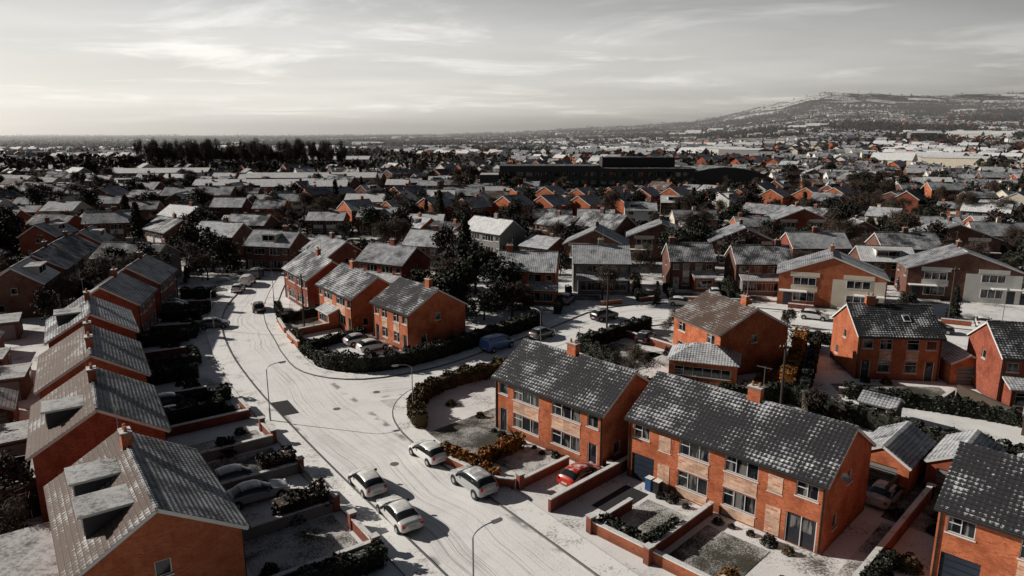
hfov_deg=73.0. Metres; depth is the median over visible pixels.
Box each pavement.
[206,269,447,575]
[263,271,975,379]
[392,319,966,575]
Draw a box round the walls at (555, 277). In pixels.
[498,261,558,305]
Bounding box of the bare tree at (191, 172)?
[184,170,197,176]
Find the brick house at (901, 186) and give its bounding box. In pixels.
[895,181,923,189]
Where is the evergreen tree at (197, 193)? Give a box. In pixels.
[185,186,209,209]
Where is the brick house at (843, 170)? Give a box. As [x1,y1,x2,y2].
[830,168,847,171]
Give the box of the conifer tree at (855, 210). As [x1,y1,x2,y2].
[850,205,859,217]
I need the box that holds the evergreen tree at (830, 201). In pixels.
[820,195,842,206]
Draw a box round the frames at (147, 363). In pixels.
[140,342,151,382]
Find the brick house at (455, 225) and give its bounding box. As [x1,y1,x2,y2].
[426,218,461,230]
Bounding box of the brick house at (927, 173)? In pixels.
[923,168,945,175]
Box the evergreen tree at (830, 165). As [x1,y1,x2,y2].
[821,161,836,168]
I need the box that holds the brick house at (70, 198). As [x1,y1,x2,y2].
[60,191,78,200]
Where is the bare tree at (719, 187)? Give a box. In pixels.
[715,183,726,189]
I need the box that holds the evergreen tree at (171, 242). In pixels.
[164,226,198,254]
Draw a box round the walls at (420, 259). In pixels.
[357,249,430,283]
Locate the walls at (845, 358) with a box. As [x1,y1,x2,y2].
[830,306,942,381]
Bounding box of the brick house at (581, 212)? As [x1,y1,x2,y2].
[577,205,614,217]
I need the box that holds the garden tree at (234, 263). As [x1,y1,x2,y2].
[205,235,245,273]
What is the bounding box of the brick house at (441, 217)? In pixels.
[409,210,446,220]
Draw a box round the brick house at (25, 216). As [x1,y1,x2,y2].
[2,205,32,220]
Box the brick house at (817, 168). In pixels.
[814,163,828,170]
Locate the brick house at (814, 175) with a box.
[800,171,818,177]
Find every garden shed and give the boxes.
[857,390,904,416]
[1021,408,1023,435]
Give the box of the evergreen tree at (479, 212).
[475,210,485,215]
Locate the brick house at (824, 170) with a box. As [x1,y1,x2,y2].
[819,167,829,173]
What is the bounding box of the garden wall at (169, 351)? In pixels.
[144,346,186,358]
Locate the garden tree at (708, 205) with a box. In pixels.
[696,201,715,209]
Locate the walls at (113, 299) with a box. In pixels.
[91,289,157,333]
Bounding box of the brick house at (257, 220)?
[228,210,279,229]
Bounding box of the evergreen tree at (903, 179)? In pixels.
[896,172,921,184]
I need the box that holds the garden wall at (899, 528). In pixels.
[852,483,934,575]
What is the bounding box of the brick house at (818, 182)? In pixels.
[799,176,823,188]
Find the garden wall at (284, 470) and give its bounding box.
[221,461,298,489]
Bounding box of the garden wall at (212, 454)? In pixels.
[200,434,273,461]
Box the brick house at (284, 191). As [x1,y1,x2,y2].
[269,187,292,195]
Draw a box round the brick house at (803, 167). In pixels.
[796,163,808,171]
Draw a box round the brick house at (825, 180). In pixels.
[822,177,832,186]
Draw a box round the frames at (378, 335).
[369,302,441,348]
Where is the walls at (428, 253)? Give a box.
[418,247,458,270]
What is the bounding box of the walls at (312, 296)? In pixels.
[284,262,337,307]
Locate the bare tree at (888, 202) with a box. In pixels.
[883,194,897,206]
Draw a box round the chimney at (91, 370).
[81,347,96,382]
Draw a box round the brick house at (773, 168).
[769,163,782,172]
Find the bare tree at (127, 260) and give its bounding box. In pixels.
[111,248,168,269]
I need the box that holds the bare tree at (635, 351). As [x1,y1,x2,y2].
[621,342,660,374]
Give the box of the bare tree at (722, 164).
[720,160,729,167]
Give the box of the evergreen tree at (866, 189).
[857,186,872,195]
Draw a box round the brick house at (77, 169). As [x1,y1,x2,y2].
[67,165,92,172]
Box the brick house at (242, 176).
[237,172,254,178]
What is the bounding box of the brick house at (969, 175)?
[959,172,974,177]
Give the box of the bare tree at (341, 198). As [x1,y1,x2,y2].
[336,192,344,203]
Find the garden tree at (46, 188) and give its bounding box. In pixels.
[33,182,56,196]
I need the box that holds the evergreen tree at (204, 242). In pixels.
[194,229,240,271]
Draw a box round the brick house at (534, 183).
[518,178,539,185]
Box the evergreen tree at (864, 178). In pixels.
[850,171,874,185]
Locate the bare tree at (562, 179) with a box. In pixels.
[555,176,567,182]
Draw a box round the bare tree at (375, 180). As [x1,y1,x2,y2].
[365,176,383,192]
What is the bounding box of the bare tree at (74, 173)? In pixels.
[69,171,79,181]
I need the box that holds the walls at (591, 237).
[563,231,619,268]
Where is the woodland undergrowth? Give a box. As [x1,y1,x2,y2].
[0,154,367,173]
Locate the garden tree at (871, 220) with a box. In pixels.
[866,217,875,224]
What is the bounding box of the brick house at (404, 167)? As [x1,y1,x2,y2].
[399,163,414,168]
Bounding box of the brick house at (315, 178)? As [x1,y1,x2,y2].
[302,176,324,179]
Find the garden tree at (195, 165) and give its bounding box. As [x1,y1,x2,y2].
[190,161,201,167]
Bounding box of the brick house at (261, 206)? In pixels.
[251,196,291,218]
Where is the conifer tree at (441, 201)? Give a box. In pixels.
[435,190,446,216]
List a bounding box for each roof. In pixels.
[25,367,170,461]
[33,325,150,394]
[43,431,248,575]
[44,295,138,344]
[80,271,157,305]
[94,254,177,286]
[242,229,310,247]
[282,249,338,281]
[299,234,362,257]
[315,263,390,315]
[355,242,431,282]
[369,277,467,316]
[401,229,459,247]
[491,338,649,418]
[497,250,559,290]
[562,224,629,244]
[571,244,631,280]
[624,371,875,489]
[626,218,689,237]
[661,242,716,278]
[666,342,741,366]
[671,290,791,336]
[691,165,773,186]
[705,221,774,241]
[724,244,793,281]
[764,205,831,220]
[777,248,889,281]
[780,231,852,248]
[831,302,946,338]
[865,232,940,249]
[895,243,1023,273]
[900,219,1003,240]
[934,441,1023,536]
[966,320,1023,390]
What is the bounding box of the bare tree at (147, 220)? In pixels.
[141,215,156,223]
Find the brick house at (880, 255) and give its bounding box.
[849,245,914,284]
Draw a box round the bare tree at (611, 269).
[593,263,623,299]
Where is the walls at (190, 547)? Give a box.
[74,476,245,575]
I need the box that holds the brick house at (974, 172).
[967,169,993,175]
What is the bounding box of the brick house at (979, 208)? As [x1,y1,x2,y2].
[960,199,1013,219]
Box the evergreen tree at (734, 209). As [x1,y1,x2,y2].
[722,200,752,220]
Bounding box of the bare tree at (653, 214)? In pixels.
[648,211,660,219]
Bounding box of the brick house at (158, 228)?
[140,212,194,248]
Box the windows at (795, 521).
[635,425,850,534]
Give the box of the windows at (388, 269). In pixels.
[360,264,417,272]
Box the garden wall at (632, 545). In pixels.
[593,520,644,558]
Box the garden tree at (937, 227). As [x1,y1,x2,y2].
[908,217,955,242]
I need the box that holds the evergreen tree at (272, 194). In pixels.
[262,190,278,198]
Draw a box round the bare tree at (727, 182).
[721,175,734,187]
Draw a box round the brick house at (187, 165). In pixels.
[182,162,191,167]
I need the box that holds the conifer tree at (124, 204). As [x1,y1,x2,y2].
[119,194,130,209]
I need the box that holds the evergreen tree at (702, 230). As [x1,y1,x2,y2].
[686,218,714,241]
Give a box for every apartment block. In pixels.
[113,168,212,176]
[192,179,314,187]
[246,172,377,182]
[260,180,350,193]
[299,156,370,168]
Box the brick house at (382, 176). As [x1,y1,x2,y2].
[369,171,386,186]
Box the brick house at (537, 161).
[532,159,548,163]
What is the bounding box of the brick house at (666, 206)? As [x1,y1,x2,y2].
[660,195,685,214]
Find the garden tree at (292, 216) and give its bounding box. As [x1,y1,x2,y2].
[282,208,308,232]
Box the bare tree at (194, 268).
[191,261,202,280]
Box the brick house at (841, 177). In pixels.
[836,170,860,180]
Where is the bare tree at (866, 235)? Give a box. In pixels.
[849,232,872,249]
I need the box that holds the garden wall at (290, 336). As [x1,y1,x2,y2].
[286,331,299,348]
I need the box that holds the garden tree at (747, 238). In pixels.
[714,230,761,261]
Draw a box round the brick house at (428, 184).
[417,178,438,190]
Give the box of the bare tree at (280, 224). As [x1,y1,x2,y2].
[274,214,283,225]
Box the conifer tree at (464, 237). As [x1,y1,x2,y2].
[454,220,479,284]
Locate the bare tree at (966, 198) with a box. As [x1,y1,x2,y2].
[953,192,979,216]
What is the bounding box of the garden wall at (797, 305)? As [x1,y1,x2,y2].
[788,302,813,308]
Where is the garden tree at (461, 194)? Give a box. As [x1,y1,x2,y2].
[457,190,467,199]
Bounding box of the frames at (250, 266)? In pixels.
[242,236,300,269]
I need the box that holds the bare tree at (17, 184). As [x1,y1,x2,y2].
[14,181,23,194]
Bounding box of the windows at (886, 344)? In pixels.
[836,315,936,372]
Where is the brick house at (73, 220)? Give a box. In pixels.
[26,210,81,231]
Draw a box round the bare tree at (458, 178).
[451,174,465,183]
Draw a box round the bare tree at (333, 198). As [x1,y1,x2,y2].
[325,193,340,207]
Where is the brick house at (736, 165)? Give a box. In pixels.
[732,163,748,167]
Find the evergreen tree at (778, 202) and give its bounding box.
[772,199,782,204]
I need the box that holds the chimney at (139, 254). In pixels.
[136,242,142,259]
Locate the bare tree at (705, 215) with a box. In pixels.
[690,207,720,232]
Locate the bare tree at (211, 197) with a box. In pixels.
[200,185,215,202]
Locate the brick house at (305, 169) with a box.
[294,165,315,171]
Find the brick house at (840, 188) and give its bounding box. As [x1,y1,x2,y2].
[824,183,855,194]
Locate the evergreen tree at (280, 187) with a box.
[273,183,284,190]
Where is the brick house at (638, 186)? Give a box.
[622,184,644,192]
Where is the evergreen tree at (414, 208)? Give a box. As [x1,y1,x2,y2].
[401,202,424,214]
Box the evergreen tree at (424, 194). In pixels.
[416,189,434,200]
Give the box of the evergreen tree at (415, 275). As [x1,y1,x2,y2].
[407,247,456,282]
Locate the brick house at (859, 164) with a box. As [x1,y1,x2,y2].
[849,161,864,165]
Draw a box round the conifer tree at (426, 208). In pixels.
[423,199,429,213]
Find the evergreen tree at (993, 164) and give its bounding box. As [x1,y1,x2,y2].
[986,161,1004,168]
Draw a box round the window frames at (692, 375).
[673,365,730,380]
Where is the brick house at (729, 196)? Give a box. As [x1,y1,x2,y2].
[707,187,743,212]
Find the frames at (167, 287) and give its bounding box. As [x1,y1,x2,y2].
[159,269,178,310]
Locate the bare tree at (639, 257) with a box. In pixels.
[630,239,657,276]
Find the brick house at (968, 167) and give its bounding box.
[954,164,973,168]
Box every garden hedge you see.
[0,245,20,259]
[0,492,41,523]
[2,238,19,253]
[7,254,30,264]
[8,521,48,530]
[70,278,99,295]
[70,290,83,299]
[72,267,195,290]
[135,328,182,347]
[140,325,190,341]
[146,361,199,385]
[147,349,197,368]
[158,305,202,322]
[161,302,202,314]
[163,396,220,424]
[173,382,233,401]
[178,286,216,298]
[185,344,201,364]
[187,322,199,338]
[202,300,212,313]
[208,387,225,411]
[255,445,297,470]
[271,477,332,527]
[273,300,284,317]
[276,303,318,322]
[289,327,304,341]
[290,537,388,575]
[298,341,315,361]
[301,219,356,236]
[307,326,366,348]
[314,310,542,372]
[347,228,354,236]
[406,356,508,427]
[440,440,500,475]
[468,431,525,462]
[478,300,488,311]
[553,295,562,313]
[565,284,572,301]
[575,315,652,344]
[576,335,620,364]
[597,512,651,542]
[633,285,643,300]
[634,220,647,225]
[644,375,1023,455]
[647,515,679,542]
[662,283,674,297]
[717,223,728,229]
[718,282,733,297]
[733,287,742,298]
[779,327,809,384]
[789,330,831,345]
[799,334,821,389]
[842,380,1022,427]
[859,548,899,575]
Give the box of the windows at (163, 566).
[155,558,170,575]
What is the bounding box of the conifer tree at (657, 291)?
[652,281,660,305]
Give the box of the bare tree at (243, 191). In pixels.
[235,184,252,196]
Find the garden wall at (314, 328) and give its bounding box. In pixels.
[288,322,328,334]
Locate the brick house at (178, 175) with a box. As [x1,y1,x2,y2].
[164,172,183,177]
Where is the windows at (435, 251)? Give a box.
[419,248,450,267]
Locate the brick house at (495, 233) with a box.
[468,212,526,252]
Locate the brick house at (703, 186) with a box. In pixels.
[697,183,725,192]
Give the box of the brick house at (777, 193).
[758,185,791,206]
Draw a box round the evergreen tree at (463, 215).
[449,208,473,222]
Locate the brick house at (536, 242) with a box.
[518,233,564,252]
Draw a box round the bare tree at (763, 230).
[754,226,777,238]
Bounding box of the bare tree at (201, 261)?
[189,252,215,279]
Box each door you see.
[0,318,21,340]
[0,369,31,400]
[0,412,7,423]
[0,443,26,455]
[0,491,14,501]
[28,482,37,492]
[867,461,897,485]
[935,468,947,493]
[955,367,974,384]
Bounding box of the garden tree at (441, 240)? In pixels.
[430,221,459,276]
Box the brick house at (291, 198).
[278,190,313,213]
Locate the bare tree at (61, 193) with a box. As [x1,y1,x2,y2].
[46,184,70,198]
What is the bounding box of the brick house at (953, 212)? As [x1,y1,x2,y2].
[936,199,959,215]
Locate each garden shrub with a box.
[167,341,181,348]
[182,377,201,389]
[185,317,195,322]
[211,436,237,460]
[219,404,235,413]
[234,426,246,435]
[257,562,279,575]
[445,398,456,406]
[475,411,484,418]
[496,430,506,437]
[551,450,561,458]
[655,491,664,499]
[662,346,671,355]
[664,491,680,504]
[682,502,690,508]
[711,516,724,525]
[718,566,739,575]
[727,523,735,529]
[740,379,749,384]
[746,529,755,537]
[753,373,767,384]
[758,364,779,381]
[759,532,778,548]
[781,545,794,556]
[859,376,870,382]
[879,376,893,384]
[889,507,905,518]
[896,551,923,575]
[925,523,936,535]
[929,511,938,520]
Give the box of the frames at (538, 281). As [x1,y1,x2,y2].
[507,272,555,301]
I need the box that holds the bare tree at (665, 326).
[660,309,676,331]
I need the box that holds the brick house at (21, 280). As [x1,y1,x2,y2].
[0,257,61,317]
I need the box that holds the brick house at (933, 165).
[920,162,941,169]
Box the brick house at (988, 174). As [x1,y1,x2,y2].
[976,169,1009,178]
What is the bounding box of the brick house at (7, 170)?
[1,167,9,173]
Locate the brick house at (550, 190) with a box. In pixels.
[534,183,566,199]
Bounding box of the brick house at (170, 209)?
[156,201,213,218]
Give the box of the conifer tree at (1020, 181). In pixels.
[1017,174,1023,188]
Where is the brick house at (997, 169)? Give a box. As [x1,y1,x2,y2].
[978,165,1004,171]
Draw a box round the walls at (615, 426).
[495,375,648,466]
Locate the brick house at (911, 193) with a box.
[895,185,924,214]
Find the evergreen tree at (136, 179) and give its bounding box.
[126,174,146,185]
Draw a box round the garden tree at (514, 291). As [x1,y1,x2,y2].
[501,281,534,316]
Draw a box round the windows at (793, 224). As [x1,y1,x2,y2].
[782,223,823,233]
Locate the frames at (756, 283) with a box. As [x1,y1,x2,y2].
[726,264,777,291]
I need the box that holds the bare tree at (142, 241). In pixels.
[121,237,159,242]
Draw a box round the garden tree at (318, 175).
[308,171,323,177]
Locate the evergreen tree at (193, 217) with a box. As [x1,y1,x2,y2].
[178,205,211,225]
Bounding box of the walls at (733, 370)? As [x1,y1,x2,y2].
[668,360,737,384]
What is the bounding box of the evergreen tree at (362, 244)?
[354,235,373,249]
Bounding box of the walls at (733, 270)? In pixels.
[724,247,778,294]
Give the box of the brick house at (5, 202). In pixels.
[0,198,15,207]
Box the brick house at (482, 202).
[460,193,492,217]
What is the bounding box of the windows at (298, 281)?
[286,272,307,303]
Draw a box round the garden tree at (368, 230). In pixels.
[361,220,374,235]
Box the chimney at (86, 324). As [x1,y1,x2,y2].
[79,306,92,348]
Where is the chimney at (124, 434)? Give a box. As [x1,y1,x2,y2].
[111,404,132,449]
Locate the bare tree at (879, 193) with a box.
[869,189,884,204]
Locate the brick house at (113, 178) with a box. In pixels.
[111,174,138,179]
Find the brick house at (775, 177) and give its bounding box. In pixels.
[773,175,793,181]
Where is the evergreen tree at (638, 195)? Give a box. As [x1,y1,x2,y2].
[624,189,651,200]
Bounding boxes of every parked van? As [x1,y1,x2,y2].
[239,274,255,286]
[249,267,263,278]
[479,333,513,353]
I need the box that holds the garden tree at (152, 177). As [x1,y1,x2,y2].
[144,172,161,182]
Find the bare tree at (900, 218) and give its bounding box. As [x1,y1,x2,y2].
[883,207,927,229]
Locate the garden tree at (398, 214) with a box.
[380,207,415,240]
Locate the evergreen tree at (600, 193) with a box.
[593,186,611,199]
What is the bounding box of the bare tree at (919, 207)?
[915,203,923,213]
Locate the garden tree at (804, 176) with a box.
[795,174,811,185]
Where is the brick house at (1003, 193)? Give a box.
[996,187,1023,198]
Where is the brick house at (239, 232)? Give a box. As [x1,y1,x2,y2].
[196,216,252,257]
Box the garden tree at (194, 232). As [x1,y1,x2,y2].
[176,218,204,252]
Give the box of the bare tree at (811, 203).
[797,195,821,206]
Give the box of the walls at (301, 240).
[244,233,309,271]
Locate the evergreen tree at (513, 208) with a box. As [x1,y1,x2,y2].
[499,196,524,218]
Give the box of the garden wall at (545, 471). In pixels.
[524,455,569,486]
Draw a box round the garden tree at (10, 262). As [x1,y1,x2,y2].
[0,247,18,271]
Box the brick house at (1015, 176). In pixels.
[1010,174,1020,180]
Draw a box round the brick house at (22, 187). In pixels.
[5,180,35,192]
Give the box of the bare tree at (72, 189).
[60,182,83,195]
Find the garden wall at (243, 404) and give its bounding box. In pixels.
[238,398,250,415]
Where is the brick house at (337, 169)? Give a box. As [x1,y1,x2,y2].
[327,167,344,171]
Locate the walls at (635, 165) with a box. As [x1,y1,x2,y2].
[480,157,695,186]
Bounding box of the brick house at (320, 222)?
[305,208,350,233]
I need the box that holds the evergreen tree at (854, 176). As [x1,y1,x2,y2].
[848,169,867,180]
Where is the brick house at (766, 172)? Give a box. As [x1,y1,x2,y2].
[761,170,769,175]
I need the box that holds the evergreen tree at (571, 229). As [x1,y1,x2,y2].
[562,221,589,237]
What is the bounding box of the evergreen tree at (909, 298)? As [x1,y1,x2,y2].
[894,290,919,303]
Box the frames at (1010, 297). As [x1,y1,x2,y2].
[896,264,1023,304]
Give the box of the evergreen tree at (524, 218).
[519,212,532,231]
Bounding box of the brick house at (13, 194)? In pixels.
[0,188,21,198]
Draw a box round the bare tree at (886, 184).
[874,177,895,192]
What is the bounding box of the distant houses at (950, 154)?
[0,102,1023,169]
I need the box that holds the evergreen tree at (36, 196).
[23,185,64,204]
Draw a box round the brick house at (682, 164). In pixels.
[675,160,694,166]
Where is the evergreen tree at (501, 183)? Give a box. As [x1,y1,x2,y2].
[497,182,512,188]
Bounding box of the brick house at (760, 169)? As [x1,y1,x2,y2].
[749,166,765,172]
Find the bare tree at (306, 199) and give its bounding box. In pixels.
[296,189,315,218]
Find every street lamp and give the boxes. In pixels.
[210,288,224,329]
[266,361,285,420]
[392,364,412,403]
[472,517,502,575]
[530,307,540,342]
[1002,289,1009,320]
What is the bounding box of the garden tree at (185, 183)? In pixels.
[178,178,193,186]
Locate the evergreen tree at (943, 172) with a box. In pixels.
[932,168,952,177]
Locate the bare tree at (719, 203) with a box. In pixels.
[713,198,727,214]
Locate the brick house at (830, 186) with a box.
[820,181,839,190]
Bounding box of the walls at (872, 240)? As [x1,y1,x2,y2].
[866,234,925,251]
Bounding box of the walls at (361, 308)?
[318,279,388,332]
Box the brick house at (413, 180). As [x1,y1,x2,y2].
[401,176,422,184]
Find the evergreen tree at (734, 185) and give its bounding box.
[730,180,747,189]
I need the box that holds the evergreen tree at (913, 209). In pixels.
[911,207,917,214]
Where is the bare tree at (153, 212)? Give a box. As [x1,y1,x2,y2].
[147,209,157,216]
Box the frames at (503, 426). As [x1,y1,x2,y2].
[490,378,630,465]
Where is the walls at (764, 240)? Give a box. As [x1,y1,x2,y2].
[712,229,773,266]
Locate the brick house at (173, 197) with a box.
[165,191,190,205]
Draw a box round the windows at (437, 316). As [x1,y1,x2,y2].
[375,306,439,343]
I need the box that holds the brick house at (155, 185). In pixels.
[136,178,165,189]
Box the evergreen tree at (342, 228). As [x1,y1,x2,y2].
[334,220,352,236]
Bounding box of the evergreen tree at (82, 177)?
[65,172,86,184]
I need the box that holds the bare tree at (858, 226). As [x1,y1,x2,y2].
[824,216,866,237]
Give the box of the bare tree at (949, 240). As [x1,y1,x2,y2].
[933,234,958,248]
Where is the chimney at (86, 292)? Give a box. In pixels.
[79,278,90,300]
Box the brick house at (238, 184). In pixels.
[224,179,244,186]
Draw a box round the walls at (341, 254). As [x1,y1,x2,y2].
[301,243,361,267]
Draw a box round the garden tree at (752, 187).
[740,180,763,193]
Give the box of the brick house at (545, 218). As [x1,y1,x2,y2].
[533,209,579,236]
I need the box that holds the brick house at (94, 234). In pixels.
[75,222,115,244]
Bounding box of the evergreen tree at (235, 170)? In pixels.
[231,168,242,174]
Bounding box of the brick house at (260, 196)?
[247,191,268,198]
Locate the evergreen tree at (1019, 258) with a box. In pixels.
[1004,235,1023,270]
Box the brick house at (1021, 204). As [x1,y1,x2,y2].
[979,198,1023,216]
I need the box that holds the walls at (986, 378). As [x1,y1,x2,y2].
[967,324,1023,410]
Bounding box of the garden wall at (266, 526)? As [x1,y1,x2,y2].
[243,499,333,541]
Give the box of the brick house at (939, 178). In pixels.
[920,174,952,183]
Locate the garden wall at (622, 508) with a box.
[596,497,632,519]
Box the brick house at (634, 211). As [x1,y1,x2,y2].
[624,198,657,222]
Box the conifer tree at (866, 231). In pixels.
[862,227,868,240]
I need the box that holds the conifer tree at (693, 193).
[688,187,697,209]
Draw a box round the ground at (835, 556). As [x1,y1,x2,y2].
[1,92,1023,575]
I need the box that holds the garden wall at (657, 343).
[626,330,672,348]
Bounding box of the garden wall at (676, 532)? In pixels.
[651,501,713,551]
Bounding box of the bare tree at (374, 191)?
[366,189,381,192]
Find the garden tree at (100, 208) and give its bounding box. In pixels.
[86,203,107,210]
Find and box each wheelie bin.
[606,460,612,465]
[645,475,654,490]
[653,478,662,493]
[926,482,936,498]
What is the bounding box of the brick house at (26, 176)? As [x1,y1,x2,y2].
[9,173,34,180]
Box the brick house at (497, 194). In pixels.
[483,188,509,198]
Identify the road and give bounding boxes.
[223,239,969,575]
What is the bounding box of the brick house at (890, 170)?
[868,165,894,176]
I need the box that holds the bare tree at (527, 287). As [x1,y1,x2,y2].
[504,281,534,311]
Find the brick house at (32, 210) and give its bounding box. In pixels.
[11,202,42,215]
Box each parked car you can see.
[158,392,195,405]
[163,300,186,305]
[168,298,188,302]
[199,317,229,329]
[213,463,261,481]
[226,478,289,509]
[231,283,245,292]
[251,301,265,312]
[342,332,375,347]
[348,467,386,498]
[355,338,389,352]
[376,494,423,534]
[409,440,448,466]
[450,465,498,500]
[527,326,554,340]
[556,461,603,486]
[559,292,574,304]
[589,308,618,322]
[635,330,655,344]
[643,288,654,295]
[668,296,691,305]
[708,287,720,293]
[799,308,828,321]
[865,478,905,511]
[938,320,954,334]
[974,315,991,326]
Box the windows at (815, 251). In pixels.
[797,250,846,253]
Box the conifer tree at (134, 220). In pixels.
[128,202,145,241]
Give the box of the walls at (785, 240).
[781,234,850,257]
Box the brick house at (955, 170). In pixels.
[941,165,967,173]
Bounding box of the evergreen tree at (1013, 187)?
[995,179,1020,192]
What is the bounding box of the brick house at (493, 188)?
[485,184,509,190]
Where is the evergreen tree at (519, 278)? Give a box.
[490,258,523,282]
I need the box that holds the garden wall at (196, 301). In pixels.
[187,299,209,303]
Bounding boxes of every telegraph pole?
[299,274,304,326]
[604,271,612,327]
[779,342,792,403]
[948,266,959,317]
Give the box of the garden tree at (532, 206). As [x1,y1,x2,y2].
[527,201,544,214]
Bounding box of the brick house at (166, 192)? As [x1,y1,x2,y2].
[160,183,197,202]
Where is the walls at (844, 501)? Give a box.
[627,422,871,555]
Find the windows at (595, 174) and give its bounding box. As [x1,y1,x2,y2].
[499,172,689,183]
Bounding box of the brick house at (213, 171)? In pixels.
[208,168,223,174]
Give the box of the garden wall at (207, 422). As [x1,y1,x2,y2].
[166,408,249,437]
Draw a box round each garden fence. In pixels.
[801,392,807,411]
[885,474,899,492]
[956,385,1023,427]
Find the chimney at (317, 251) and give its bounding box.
[315,239,320,255]
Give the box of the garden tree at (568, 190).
[559,184,571,192]
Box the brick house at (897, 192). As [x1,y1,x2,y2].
[876,188,902,203]
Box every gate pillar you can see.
[257,416,265,431]
[269,427,276,443]
[295,455,304,472]
[331,491,340,512]
[346,508,356,529]
[368,531,379,541]
[515,471,524,490]
[585,512,596,534]
[642,542,654,565]
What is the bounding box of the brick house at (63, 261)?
[0,239,83,297]
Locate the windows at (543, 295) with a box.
[504,274,552,300]
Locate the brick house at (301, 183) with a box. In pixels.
[292,178,307,189]
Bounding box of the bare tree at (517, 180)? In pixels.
[510,176,525,187]
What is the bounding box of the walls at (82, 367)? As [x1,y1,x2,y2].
[39,358,146,398]
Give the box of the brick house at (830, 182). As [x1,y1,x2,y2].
[825,179,848,185]
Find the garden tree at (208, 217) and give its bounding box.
[197,212,221,223]
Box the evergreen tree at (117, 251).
[101,246,125,263]
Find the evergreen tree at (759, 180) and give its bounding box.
[755,177,771,183]
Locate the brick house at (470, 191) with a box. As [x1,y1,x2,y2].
[443,183,480,196]
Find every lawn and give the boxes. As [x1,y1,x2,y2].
[188,430,260,451]
[208,448,274,470]
[225,401,237,410]
[244,515,358,575]
[284,318,318,328]
[428,407,512,452]
[490,305,518,310]
[495,446,556,474]
[575,295,600,299]
[582,343,659,366]
[617,499,687,532]
[647,351,668,368]
[668,525,768,575]
[675,293,694,295]
[750,296,770,300]
[830,383,954,398]
[835,522,892,575]
[881,482,938,535]
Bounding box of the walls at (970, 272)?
[894,253,1023,304]
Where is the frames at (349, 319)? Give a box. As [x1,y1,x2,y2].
[315,285,368,329]
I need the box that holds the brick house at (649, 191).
[632,184,659,203]
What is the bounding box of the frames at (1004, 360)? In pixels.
[972,349,1023,406]
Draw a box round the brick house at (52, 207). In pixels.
[39,198,92,213]
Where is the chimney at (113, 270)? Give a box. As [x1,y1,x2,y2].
[110,257,117,277]
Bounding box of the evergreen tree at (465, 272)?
[431,257,482,309]
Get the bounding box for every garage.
[0,312,23,340]
[0,330,4,347]
[0,347,11,365]
[0,362,33,400]
[0,387,19,423]
[0,419,28,455]
[0,455,29,501]
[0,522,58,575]
[3,455,37,492]
[867,421,936,497]
[923,429,1006,493]
[938,341,975,384]
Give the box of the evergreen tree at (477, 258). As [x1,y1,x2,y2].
[462,240,497,294]
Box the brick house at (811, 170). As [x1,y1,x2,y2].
[803,166,823,175]
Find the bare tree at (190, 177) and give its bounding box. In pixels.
[182,172,197,182]
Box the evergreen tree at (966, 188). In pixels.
[963,182,984,190]
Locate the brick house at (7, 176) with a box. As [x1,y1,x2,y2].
[0,174,12,178]
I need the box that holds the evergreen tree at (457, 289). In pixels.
[423,271,472,305]
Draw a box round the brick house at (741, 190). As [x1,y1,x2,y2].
[734,185,756,200]
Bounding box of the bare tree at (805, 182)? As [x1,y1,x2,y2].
[795,177,811,190]
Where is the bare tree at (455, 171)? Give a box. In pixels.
[452,168,461,174]
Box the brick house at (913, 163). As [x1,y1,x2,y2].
[909,160,926,164]
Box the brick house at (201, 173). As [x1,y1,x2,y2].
[197,170,211,175]
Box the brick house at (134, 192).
[127,187,162,200]
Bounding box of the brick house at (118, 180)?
[114,178,133,188]
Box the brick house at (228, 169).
[221,167,239,171]
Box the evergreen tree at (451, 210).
[447,198,460,219]
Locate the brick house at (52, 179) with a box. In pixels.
[39,175,64,184]
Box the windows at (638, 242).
[636,239,684,256]
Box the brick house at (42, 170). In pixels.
[36,164,60,176]
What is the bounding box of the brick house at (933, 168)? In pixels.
[929,165,948,170]
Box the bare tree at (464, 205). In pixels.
[451,197,474,217]
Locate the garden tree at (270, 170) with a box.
[262,167,273,172]
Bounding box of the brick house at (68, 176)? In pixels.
[65,171,91,183]
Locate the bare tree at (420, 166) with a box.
[412,161,426,170]
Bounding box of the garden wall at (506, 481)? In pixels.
[444,455,514,488]
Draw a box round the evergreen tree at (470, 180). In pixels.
[462,174,475,183]
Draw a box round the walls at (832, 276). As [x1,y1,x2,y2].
[777,258,886,308]
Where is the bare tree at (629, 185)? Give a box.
[624,180,637,192]
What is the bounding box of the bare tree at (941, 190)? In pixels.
[933,185,950,198]
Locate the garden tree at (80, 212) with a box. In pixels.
[76,208,85,215]
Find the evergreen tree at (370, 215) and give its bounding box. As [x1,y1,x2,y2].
[356,203,384,236]
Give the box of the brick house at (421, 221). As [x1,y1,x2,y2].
[403,212,433,240]
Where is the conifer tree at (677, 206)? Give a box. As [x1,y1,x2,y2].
[674,201,681,209]
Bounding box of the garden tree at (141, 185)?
[127,180,144,190]
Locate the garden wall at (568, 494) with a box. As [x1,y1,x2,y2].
[548,455,627,512]
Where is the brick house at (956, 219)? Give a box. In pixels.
[919,212,963,224]
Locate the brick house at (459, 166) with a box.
[456,164,467,174]
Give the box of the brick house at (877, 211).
[864,203,903,227]
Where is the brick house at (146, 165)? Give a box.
[137,162,156,167]
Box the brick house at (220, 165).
[208,162,227,168]
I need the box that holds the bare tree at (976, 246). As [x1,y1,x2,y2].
[964,237,994,256]
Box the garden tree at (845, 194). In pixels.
[843,190,864,206]
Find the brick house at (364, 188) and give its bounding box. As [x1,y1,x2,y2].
[354,184,382,192]
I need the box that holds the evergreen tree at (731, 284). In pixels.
[719,274,740,292]
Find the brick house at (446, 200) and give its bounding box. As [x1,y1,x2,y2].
[417,193,454,221]
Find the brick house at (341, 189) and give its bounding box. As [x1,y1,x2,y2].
[328,185,355,197]
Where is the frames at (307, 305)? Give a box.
[281,268,308,306]

